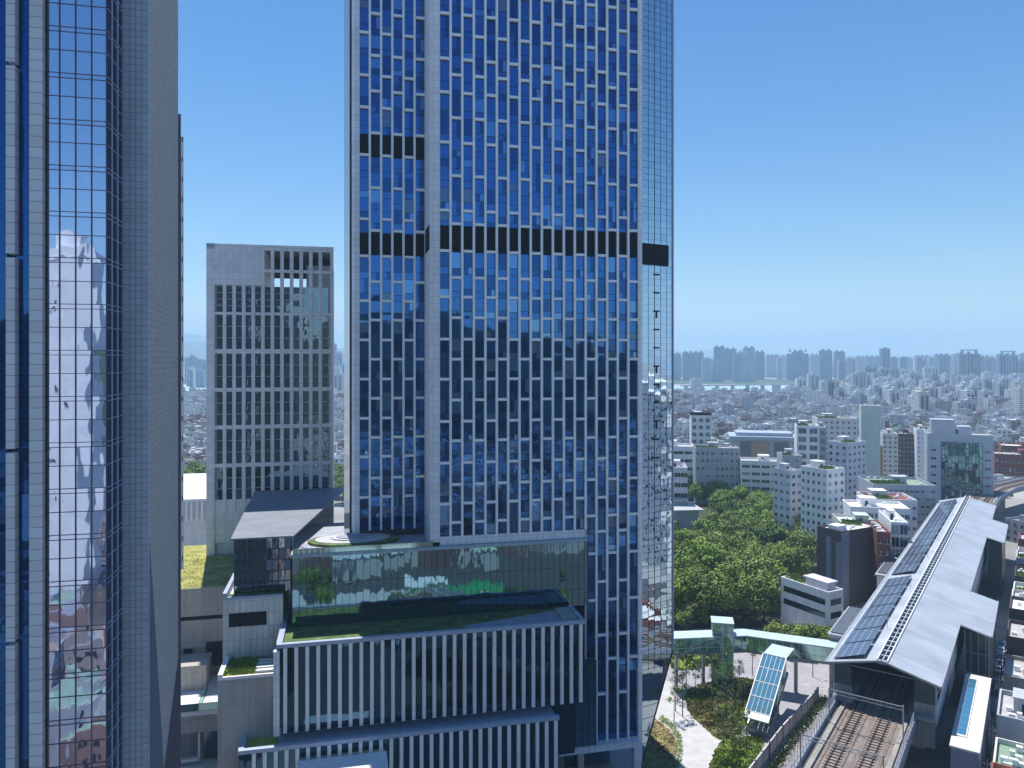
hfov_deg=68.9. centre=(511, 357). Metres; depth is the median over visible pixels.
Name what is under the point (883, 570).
side canopy
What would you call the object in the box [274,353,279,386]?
window
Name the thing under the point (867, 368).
apartment tower
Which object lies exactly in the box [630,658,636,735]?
window
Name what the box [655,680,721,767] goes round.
plaza path
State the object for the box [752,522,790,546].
park tree
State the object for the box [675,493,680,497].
window
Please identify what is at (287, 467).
window
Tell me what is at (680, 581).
park tree
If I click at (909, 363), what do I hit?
apartment tower
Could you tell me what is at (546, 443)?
window
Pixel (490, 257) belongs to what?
window
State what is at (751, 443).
hall building
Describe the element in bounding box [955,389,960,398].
apartment tower
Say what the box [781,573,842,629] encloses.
ribbon house
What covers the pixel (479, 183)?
window
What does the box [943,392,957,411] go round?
apartment tower
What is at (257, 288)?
window
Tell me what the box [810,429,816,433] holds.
window
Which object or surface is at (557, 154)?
window
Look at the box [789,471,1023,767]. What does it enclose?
rail viaduct
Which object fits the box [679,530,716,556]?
park tree
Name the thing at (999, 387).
apartment tower
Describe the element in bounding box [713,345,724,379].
apartment tower
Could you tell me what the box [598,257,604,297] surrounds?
window
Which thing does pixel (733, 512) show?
park tree
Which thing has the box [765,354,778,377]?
apartment tower
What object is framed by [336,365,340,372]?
apartment tower
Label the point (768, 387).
river
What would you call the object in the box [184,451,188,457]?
city house
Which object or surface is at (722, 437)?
city house
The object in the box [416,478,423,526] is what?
window
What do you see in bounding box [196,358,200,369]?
apartment tower
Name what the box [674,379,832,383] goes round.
river bank
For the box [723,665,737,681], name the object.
slim tree
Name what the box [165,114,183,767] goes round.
slim tower
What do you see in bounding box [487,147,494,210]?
window
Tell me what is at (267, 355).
window
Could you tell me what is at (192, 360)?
apartment tower
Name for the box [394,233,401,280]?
window
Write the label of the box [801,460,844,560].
apartment block
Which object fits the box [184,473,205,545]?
market hall
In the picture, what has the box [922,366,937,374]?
apartment tower
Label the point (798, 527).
park tree
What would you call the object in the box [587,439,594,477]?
window
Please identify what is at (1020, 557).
street building
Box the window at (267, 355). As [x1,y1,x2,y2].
[265,353,270,387]
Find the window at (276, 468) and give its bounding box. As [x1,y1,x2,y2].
[274,466,279,489]
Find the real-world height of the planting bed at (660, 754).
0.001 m
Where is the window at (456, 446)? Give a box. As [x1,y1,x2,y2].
[452,442,460,482]
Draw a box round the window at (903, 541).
[900,538,907,547]
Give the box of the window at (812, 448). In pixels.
[810,445,816,450]
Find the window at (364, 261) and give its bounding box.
[360,257,368,298]
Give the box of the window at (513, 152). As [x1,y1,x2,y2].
[509,148,517,211]
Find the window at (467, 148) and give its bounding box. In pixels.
[464,145,471,209]
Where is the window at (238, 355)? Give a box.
[236,353,241,387]
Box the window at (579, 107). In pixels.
[576,104,583,148]
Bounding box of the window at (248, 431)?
[246,429,250,462]
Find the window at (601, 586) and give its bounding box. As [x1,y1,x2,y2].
[598,583,604,632]
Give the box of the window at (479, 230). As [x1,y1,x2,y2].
[475,226,483,276]
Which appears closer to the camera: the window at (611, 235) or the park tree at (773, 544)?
the window at (611, 235)
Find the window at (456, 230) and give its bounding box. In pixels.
[452,225,460,275]
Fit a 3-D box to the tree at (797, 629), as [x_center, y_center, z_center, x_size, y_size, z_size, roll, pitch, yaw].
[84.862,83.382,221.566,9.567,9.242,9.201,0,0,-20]
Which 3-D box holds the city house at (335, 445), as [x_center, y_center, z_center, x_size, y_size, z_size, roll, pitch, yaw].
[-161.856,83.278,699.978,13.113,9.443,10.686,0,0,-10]
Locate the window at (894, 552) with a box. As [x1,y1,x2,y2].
[892,550,898,556]
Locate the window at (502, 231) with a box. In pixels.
[498,227,506,276]
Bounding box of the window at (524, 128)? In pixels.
[521,124,528,177]
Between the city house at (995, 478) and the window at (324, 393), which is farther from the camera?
the city house at (995, 478)
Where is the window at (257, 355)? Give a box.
[255,353,260,387]
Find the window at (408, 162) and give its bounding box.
[405,159,412,218]
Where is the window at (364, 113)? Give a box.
[360,109,368,152]
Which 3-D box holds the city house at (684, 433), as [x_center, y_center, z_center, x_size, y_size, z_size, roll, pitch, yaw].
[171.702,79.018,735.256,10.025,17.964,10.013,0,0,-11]
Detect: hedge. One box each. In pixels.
[658,715,682,767]
[763,693,827,767]
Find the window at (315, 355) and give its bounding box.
[313,353,317,386]
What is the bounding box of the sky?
[178,0,1023,355]
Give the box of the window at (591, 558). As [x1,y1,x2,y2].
[588,555,594,597]
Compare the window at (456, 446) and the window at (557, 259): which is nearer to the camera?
the window at (456, 446)
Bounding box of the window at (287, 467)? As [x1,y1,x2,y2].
[284,465,289,489]
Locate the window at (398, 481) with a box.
[394,478,401,528]
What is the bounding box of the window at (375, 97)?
[371,93,379,131]
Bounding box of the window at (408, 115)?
[405,112,412,155]
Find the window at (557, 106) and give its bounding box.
[554,102,561,147]
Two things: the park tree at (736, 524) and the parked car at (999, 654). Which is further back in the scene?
the park tree at (736, 524)
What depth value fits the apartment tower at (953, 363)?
2710.46 m
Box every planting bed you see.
[642,720,675,767]
[670,630,710,669]
[685,683,748,738]
[712,739,762,766]
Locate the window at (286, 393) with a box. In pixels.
[284,391,289,423]
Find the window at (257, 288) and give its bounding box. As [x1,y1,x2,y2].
[255,286,260,311]
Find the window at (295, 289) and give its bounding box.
[293,287,298,312]
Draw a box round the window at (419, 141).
[416,137,423,188]
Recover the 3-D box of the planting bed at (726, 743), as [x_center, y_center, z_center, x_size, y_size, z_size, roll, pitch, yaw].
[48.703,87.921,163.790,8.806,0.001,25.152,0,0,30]
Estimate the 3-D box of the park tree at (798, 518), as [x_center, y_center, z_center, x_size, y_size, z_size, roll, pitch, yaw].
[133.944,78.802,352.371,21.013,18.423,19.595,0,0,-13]
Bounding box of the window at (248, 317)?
[246,315,250,348]
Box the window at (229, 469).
[227,467,231,498]
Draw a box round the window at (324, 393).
[322,391,327,423]
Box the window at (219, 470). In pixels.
[217,467,222,499]
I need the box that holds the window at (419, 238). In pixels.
[416,233,423,280]
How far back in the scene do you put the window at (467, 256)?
146.71 m
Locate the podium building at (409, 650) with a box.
[238,522,595,767]
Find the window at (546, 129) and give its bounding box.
[543,126,550,178]
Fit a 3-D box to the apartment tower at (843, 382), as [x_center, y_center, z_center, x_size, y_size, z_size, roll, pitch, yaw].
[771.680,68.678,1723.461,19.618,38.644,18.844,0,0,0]
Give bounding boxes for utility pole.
[980,759,990,767]
[985,726,999,761]
[990,697,997,745]
[992,676,1004,699]
[996,652,1005,685]
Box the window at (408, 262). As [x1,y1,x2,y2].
[405,259,412,299]
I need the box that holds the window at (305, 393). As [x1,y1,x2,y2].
[303,391,308,423]
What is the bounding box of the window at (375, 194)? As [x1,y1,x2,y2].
[371,189,379,228]
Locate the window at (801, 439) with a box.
[799,437,805,441]
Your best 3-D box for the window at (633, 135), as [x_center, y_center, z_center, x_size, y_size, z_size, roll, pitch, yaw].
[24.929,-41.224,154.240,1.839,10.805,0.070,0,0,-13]
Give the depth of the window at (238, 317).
183.59 m
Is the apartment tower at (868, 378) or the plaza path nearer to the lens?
the plaza path
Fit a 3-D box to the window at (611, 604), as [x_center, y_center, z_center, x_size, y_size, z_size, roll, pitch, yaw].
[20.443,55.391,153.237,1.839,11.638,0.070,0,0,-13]
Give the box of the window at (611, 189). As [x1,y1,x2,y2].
[608,186,615,228]
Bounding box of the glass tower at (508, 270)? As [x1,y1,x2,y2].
[344,0,673,767]
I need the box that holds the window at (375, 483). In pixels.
[371,479,379,529]
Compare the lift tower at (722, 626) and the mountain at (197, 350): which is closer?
the lift tower at (722, 626)
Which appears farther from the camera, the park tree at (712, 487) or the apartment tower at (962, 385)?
the apartment tower at (962, 385)
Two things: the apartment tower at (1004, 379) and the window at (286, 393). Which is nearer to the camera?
the window at (286, 393)
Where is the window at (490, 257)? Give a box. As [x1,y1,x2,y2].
[487,254,494,295]
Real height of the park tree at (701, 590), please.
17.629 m
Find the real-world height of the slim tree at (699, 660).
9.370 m
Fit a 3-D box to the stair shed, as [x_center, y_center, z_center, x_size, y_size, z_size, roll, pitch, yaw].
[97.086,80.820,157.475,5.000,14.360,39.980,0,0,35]
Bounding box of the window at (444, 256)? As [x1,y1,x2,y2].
[440,252,448,294]
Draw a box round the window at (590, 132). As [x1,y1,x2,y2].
[587,129,594,181]
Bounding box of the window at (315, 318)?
[313,316,317,348]
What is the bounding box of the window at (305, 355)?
[303,353,308,386]
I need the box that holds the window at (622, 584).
[619,581,625,630]
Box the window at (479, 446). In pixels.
[475,441,483,481]
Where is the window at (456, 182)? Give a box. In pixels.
[452,177,460,221]
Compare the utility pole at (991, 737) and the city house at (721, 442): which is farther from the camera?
the city house at (721, 442)
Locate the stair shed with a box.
[949,673,990,767]
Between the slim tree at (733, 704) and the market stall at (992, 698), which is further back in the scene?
the market stall at (992, 698)
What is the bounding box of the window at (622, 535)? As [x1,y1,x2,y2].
[619,531,625,577]
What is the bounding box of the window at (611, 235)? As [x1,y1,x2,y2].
[608,231,615,279]
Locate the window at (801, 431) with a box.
[798,428,805,433]
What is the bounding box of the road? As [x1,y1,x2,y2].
[990,544,1018,767]
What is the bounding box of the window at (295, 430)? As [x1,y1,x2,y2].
[293,428,298,460]
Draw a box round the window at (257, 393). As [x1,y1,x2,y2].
[255,391,260,424]
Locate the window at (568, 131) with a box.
[565,127,572,180]
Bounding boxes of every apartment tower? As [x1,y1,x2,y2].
[184,357,188,382]
[187,366,194,385]
[189,354,195,369]
[190,367,194,387]
[195,368,205,386]
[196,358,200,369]
[334,343,336,366]
[334,372,343,390]
[336,351,342,372]
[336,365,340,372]
[674,352,680,379]
[682,351,703,379]
[690,377,701,391]
[701,357,709,381]
[710,358,712,381]
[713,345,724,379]
[713,359,723,381]
[725,347,736,379]
[725,362,730,379]
[732,353,742,381]
[737,350,748,363]
[741,364,754,381]
[743,346,754,365]
[745,356,752,365]
[754,350,764,379]
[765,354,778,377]
[776,357,781,379]
[779,355,785,377]
[786,350,808,379]
[795,377,806,386]
[807,372,819,389]
[809,353,818,373]
[819,349,831,380]
[819,379,826,387]
[825,378,832,397]
[833,350,844,377]
[833,378,839,389]
[836,387,843,397]
[837,359,843,379]
[839,360,845,380]
[840,379,850,386]
[845,357,852,377]
[845,395,857,404]
[847,384,856,393]
[850,372,863,388]
[851,389,860,407]
[854,355,878,367]
[856,356,868,371]
[859,371,865,385]
[861,393,866,403]
[863,365,876,372]
[865,386,874,400]
[866,372,870,386]
[869,395,879,403]
[871,371,882,385]
[872,377,883,386]
[872,385,881,400]
[877,366,899,378]
[879,347,889,368]
[881,381,895,386]
[882,384,892,399]
[884,375,895,381]
[886,387,898,402]
[890,357,897,368]
[892,378,903,389]
[899,357,906,369]
[899,388,905,397]
[900,368,908,377]
[904,378,915,388]
[904,387,914,394]
[906,371,918,386]
[907,357,912,372]
[907,393,913,405]
[911,400,913,411]
[914,355,928,370]
[914,388,929,411]
[915,360,926,372]
[915,384,937,398]
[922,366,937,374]
[922,372,931,377]
[923,378,933,383]
[927,356,936,367]
[928,373,938,380]
[930,381,943,386]
[937,353,949,374]
[938,385,954,396]
[941,376,948,384]
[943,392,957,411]
[949,372,964,386]
[952,353,957,373]
[952,399,964,407]
[954,375,962,384]
[955,382,980,389]
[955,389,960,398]
[956,349,980,374]
[961,375,970,379]
[961,388,974,399]
[963,397,974,410]
[966,384,976,396]
[969,374,980,379]
[969,378,981,389]
[977,388,992,407]
[980,377,991,390]
[981,356,983,372]
[981,371,994,378]
[983,395,993,412]
[984,356,994,372]
[992,380,997,393]
[993,395,1000,401]
[994,374,1006,379]
[994,380,1003,396]
[996,351,1017,374]
[998,375,1007,389]
[1004,387,1009,398]
[1008,373,1022,381]
[1010,380,1023,398]
[1012,385,1023,411]
[1018,358,1023,373]
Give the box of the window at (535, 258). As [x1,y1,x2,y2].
[532,255,539,296]
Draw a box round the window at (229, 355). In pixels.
[227,353,231,387]
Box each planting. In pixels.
[670,628,710,669]
[684,676,755,739]
[709,735,764,767]
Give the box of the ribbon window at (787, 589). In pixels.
[784,586,840,618]
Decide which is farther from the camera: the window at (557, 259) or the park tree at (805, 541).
the park tree at (805, 541)
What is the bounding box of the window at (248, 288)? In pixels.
[246,286,250,311]
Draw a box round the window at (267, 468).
[265,466,270,489]
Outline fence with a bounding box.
[783,695,831,767]
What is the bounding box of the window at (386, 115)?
[382,110,390,154]
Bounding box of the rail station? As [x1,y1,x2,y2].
[825,496,1007,749]
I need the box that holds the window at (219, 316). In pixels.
[217,314,222,348]
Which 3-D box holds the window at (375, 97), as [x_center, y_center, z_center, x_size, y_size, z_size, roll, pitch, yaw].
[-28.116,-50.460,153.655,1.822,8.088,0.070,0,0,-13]
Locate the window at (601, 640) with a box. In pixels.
[598,636,604,691]
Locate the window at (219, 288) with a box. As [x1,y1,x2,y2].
[217,286,222,311]
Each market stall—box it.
[990,696,997,703]
[990,705,996,722]
[991,686,999,695]
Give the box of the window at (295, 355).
[293,353,298,386]
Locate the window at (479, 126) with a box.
[475,121,483,175]
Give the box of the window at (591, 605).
[587,602,594,657]
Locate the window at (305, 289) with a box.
[303,287,308,312]
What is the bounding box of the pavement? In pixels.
[988,543,1017,767]
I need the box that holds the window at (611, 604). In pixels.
[608,600,615,655]
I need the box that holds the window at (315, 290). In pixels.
[313,287,317,312]
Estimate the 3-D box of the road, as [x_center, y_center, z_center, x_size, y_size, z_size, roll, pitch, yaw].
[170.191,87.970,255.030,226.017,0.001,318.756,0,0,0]
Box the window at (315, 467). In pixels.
[313,465,317,488]
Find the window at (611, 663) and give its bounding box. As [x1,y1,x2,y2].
[608,660,615,738]
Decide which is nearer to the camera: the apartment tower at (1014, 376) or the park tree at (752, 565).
the park tree at (752, 565)
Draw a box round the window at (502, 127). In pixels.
[498,123,506,176]
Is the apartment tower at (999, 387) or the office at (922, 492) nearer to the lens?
the office at (922, 492)
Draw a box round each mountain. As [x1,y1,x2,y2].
[184,333,205,341]
[184,342,343,362]
[674,349,1017,362]
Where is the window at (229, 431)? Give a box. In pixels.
[227,429,231,462]
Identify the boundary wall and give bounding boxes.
[749,687,818,767]
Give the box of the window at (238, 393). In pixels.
[236,391,241,424]
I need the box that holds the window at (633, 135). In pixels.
[630,132,636,183]
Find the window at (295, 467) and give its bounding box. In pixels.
[293,465,298,488]
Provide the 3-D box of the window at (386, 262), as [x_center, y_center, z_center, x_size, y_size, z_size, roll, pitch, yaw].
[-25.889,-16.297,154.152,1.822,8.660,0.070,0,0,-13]
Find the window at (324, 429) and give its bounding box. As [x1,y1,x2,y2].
[322,427,327,460]
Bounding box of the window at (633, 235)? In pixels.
[630,232,636,279]
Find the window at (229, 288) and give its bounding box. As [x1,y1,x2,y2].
[227,286,231,311]
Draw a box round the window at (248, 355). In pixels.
[246,353,250,387]
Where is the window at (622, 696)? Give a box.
[619,693,625,737]
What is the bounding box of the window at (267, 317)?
[265,315,270,348]
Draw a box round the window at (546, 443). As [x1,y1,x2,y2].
[543,440,550,478]
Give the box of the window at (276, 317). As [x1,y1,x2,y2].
[274,315,279,348]
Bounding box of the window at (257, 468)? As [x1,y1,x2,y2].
[255,466,260,490]
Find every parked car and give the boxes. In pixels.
[995,665,1002,673]
[996,659,1003,665]
[997,652,1003,658]
[998,640,1005,648]
[998,646,1004,654]
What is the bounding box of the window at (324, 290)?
[322,288,327,312]
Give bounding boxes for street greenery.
[675,387,1023,436]
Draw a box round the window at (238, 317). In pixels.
[236,315,241,348]
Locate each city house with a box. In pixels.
[184,430,196,436]
[184,438,196,445]
[184,442,188,450]
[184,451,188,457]
[184,458,195,466]
[187,449,201,457]
[188,435,203,446]
[192,446,205,453]
[192,453,205,461]
[196,430,205,437]
[197,458,205,465]
[334,441,337,451]
[334,453,343,465]
[336,432,343,441]
[336,448,343,455]
[338,440,343,447]
[676,437,688,442]
[680,429,688,438]
[718,440,728,444]
[719,433,728,439]
[720,426,735,434]
[993,436,1011,442]
[993,440,1000,450]
[993,475,1003,481]
[997,427,1011,436]
[997,474,1012,479]
[1005,514,1023,543]
[1008,433,1019,442]
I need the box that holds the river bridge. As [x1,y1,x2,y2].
[680,384,794,389]
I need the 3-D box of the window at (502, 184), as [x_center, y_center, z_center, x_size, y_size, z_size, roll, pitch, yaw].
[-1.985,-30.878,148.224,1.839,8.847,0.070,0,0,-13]
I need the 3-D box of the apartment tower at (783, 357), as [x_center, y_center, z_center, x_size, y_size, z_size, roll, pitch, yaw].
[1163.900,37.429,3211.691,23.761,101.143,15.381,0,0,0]
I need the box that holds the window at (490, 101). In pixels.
[487,97,494,143]
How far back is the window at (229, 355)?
183.12 m
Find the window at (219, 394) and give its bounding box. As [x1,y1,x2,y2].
[217,392,222,424]
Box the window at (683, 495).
[681,493,686,497]
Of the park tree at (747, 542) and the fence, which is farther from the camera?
the park tree at (747, 542)
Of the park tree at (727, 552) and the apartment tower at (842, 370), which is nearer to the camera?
the park tree at (727, 552)
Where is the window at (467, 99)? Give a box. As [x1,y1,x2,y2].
[464,95,471,141]
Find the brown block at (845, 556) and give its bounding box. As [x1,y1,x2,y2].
[817,520,876,608]
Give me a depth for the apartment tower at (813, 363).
3302.84 m
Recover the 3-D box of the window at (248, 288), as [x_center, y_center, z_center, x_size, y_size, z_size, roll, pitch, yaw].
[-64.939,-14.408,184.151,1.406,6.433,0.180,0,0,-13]
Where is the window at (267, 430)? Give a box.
[265,428,270,461]
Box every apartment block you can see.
[773,463,800,531]
[777,448,801,468]
[794,420,818,464]
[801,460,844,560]
[812,413,857,464]
[819,422,825,464]
[828,436,865,499]
[880,428,897,476]
[896,429,913,476]
[913,424,925,479]
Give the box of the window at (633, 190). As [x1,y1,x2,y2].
[630,187,636,229]
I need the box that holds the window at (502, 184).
[498,180,506,223]
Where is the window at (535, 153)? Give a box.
[532,149,539,212]
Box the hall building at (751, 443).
[727,430,793,457]
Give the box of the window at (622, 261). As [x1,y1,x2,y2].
[619,258,625,298]
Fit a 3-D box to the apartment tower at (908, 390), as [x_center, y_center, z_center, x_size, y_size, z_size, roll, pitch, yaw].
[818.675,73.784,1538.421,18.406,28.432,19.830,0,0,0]
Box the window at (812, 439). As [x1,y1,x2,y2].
[810,437,817,442]
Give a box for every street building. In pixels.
[991,761,1014,767]
[993,737,1023,767]
[996,687,1023,743]
[1003,654,1023,690]
[1006,619,1023,656]
[1009,595,1023,620]
[1012,589,1023,596]
[1013,581,1023,589]
[1014,566,1023,582]
[1015,549,1023,566]
[1019,532,1023,546]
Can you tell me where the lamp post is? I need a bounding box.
[769,717,775,759]
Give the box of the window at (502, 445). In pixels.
[498,441,506,480]
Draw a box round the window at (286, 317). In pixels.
[284,315,289,348]
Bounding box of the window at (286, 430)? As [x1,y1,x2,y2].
[284,428,289,461]
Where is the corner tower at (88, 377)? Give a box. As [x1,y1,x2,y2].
[0,0,177,767]
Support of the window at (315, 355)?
in the framed office
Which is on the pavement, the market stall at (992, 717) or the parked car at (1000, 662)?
the market stall at (992, 717)
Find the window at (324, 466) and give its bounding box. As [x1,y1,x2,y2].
[322,464,327,487]
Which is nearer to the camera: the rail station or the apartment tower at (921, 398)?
the rail station
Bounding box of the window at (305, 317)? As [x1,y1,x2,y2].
[303,315,308,348]
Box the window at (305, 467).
[303,465,308,488]
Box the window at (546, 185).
[543,182,550,225]
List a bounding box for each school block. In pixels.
[674,440,692,497]
[674,459,687,503]
[692,442,739,503]
[740,454,776,494]
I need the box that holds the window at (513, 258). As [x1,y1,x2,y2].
[509,254,517,296]
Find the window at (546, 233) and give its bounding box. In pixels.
[543,229,550,277]
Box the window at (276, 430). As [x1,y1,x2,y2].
[274,428,279,461]
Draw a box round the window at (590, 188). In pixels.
[587,185,594,227]
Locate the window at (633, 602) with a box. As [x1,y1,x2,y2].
[630,599,636,653]
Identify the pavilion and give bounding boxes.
[674,498,703,528]
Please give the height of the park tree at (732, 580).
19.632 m
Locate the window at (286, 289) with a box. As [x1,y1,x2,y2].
[284,287,289,312]
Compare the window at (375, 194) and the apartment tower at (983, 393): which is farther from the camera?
the apartment tower at (983, 393)
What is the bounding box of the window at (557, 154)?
[554,151,561,213]
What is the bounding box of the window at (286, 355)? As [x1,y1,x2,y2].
[284,353,289,386]
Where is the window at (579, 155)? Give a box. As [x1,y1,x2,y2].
[576,152,583,214]
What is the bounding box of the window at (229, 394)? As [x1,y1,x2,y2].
[227,392,231,424]
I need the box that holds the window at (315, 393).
[313,391,317,423]
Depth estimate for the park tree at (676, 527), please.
334.10 m
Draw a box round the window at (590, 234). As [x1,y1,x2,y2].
[587,231,594,278]
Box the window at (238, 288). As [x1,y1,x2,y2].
[236,286,241,311]
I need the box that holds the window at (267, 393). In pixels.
[265,391,270,424]
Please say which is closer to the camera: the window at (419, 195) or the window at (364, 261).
the window at (364, 261)
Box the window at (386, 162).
[382,157,390,217]
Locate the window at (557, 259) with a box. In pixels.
[554,256,561,297]
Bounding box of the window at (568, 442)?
[565,439,572,477]
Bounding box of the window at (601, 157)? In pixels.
[598,154,604,215]
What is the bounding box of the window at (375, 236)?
[371,232,379,279]
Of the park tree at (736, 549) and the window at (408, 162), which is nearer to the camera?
the window at (408, 162)
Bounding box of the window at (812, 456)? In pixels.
[810,454,816,458]
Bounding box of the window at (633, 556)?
[630,552,636,594]
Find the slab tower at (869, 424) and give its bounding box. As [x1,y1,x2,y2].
[859,404,882,475]
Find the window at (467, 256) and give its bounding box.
[464,253,471,295]
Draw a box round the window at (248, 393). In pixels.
[246,391,250,424]
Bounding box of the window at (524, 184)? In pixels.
[521,181,528,224]
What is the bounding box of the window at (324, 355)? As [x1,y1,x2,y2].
[322,353,327,386]
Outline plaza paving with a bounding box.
[612,629,828,767]
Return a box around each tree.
[184,459,205,473]
[184,466,193,473]
[334,460,343,472]
[334,468,343,497]
[334,476,343,503]
[666,686,681,721]
[670,670,685,684]
[672,671,688,716]
[674,519,686,531]
[674,530,679,543]
[674,535,726,572]
[674,542,682,560]
[674,559,684,571]
[674,565,696,611]
[674,609,693,630]
[675,529,694,549]
[677,567,726,619]
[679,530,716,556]
[679,655,694,681]
[682,563,710,578]
[687,662,703,693]
[688,473,692,487]
[688,482,709,503]
[690,511,733,536]
[691,608,709,625]
[695,654,710,663]
[702,561,758,616]
[703,672,722,711]
[704,653,720,689]
[705,479,730,495]
[705,530,722,545]
[707,490,732,513]
[709,489,735,499]
[712,561,751,607]
[712,697,723,728]
[713,531,744,551]
[713,553,744,572]
[713,714,733,758]
[714,499,738,519]
[717,682,735,717]
[718,509,743,520]
[719,548,730,556]
[720,513,739,522]
[720,515,756,536]
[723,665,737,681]
[724,710,739,746]
[725,541,746,556]
[725,541,781,572]
[727,690,742,725]
[730,484,749,500]
[732,727,747,765]
[734,529,760,543]
[734,659,743,685]
[736,566,780,622]
[736,678,748,695]
[736,708,754,752]
[737,492,764,509]
[737,502,772,524]
[737,555,789,582]
[742,537,761,550]
[745,491,766,501]
[750,496,772,514]
[751,653,756,675]
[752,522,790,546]
[754,517,777,528]
[755,487,768,495]
[763,620,787,633]
[764,545,777,559]
[765,540,790,549]
[769,541,811,574]
[774,622,798,635]
[781,514,800,532]
[784,529,816,560]
[786,624,810,636]
[791,522,800,533]
[794,558,813,575]
[798,621,826,638]
[812,624,829,639]
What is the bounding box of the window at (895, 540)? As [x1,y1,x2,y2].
[891,537,898,546]
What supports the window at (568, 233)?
in the glass tower at (508, 270)
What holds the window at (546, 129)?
in the glass tower at (508, 270)
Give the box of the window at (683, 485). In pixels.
[681,483,687,487]
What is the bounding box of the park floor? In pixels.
[674,498,816,628]
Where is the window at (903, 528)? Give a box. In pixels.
[900,525,907,534]
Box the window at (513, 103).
[509,99,517,144]
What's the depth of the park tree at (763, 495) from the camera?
414.01 m
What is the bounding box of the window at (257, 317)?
[255,315,260,348]
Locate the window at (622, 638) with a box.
[619,635,625,688]
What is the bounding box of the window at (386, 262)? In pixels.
[382,258,390,299]
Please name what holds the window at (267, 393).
in the framed office
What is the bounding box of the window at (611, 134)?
[608,130,615,182]
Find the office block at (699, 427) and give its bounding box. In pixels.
[689,411,711,444]
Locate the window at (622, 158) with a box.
[619,155,625,216]
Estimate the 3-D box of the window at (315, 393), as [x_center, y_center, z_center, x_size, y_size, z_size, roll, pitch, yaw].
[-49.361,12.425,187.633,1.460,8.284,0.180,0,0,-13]
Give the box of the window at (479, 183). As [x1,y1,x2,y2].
[475,179,483,222]
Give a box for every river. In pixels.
[184,385,205,390]
[674,385,794,391]
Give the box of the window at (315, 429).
[313,427,317,460]
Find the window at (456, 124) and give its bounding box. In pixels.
[452,119,460,174]
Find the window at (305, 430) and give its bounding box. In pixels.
[303,427,308,460]
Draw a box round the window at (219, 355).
[217,353,222,387]
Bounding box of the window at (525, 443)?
[521,440,528,479]
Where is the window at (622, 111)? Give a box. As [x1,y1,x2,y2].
[619,107,625,151]
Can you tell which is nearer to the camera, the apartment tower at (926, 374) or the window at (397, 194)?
the window at (397, 194)
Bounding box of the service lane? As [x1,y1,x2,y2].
[795,699,833,764]
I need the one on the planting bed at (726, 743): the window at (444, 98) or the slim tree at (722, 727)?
the slim tree at (722, 727)
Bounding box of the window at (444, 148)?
[440,144,448,208]
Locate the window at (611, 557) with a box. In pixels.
[608,554,615,596]
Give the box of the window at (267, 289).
[265,287,270,311]
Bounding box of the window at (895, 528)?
[892,525,898,534]
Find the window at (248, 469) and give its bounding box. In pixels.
[246,467,250,498]
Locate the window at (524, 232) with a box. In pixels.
[521,228,528,277]
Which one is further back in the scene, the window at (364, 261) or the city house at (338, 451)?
the city house at (338, 451)
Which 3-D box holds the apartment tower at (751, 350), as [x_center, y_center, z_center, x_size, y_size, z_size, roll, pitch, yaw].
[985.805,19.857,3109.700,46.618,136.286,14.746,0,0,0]
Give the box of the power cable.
[981,656,1006,766]
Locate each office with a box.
[206,243,333,593]
[832,512,881,528]
[842,495,909,543]
[856,488,916,540]
[858,475,935,530]
[866,520,890,592]
[878,507,907,556]
[924,418,992,503]
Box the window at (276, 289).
[274,287,279,312]
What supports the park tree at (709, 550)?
on the park floor
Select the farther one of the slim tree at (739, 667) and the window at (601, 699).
the slim tree at (739, 667)
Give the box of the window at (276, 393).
[274,391,279,423]
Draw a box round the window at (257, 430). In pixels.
[255,428,260,462]
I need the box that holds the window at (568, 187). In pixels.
[565,183,572,226]
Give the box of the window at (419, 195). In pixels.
[416,191,423,230]
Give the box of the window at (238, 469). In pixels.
[236,467,241,498]
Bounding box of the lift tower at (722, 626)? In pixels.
[711,616,733,688]
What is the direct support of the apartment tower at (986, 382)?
on the ground
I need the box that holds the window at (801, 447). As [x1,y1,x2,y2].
[799,445,805,450]
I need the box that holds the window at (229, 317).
[227,315,231,348]
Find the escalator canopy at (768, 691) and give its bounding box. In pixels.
[744,644,793,736]
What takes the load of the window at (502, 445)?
in the glass tower at (508, 270)
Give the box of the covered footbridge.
[672,629,838,695]
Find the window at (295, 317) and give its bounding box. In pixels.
[293,315,298,348]
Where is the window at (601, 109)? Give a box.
[598,106,604,150]
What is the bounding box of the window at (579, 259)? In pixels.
[576,256,583,297]
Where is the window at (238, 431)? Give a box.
[236,429,241,462]
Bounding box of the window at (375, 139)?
[371,135,379,186]
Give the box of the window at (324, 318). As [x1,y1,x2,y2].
[322,316,327,348]
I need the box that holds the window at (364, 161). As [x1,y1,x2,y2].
[360,156,368,217]
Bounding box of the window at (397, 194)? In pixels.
[394,190,401,229]
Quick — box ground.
[184,363,1023,767]
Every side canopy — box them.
[828,606,861,640]
[875,556,898,586]
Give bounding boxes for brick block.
[993,449,1023,476]
[998,441,1023,451]
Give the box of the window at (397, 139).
[394,136,401,187]
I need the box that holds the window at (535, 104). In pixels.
[532,101,539,146]
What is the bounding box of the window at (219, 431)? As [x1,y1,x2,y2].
[217,429,222,463]
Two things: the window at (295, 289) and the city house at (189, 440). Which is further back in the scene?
the city house at (189, 440)
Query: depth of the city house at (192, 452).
601.62 m
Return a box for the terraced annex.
[181,488,343,767]
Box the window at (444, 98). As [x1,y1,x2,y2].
[440,94,448,140]
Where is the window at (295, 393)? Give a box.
[293,391,298,423]
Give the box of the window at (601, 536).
[598,532,604,578]
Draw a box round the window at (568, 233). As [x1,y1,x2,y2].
[565,230,572,278]
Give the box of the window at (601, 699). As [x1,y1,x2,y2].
[598,695,604,739]
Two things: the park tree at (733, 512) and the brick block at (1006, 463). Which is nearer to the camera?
the park tree at (733, 512)

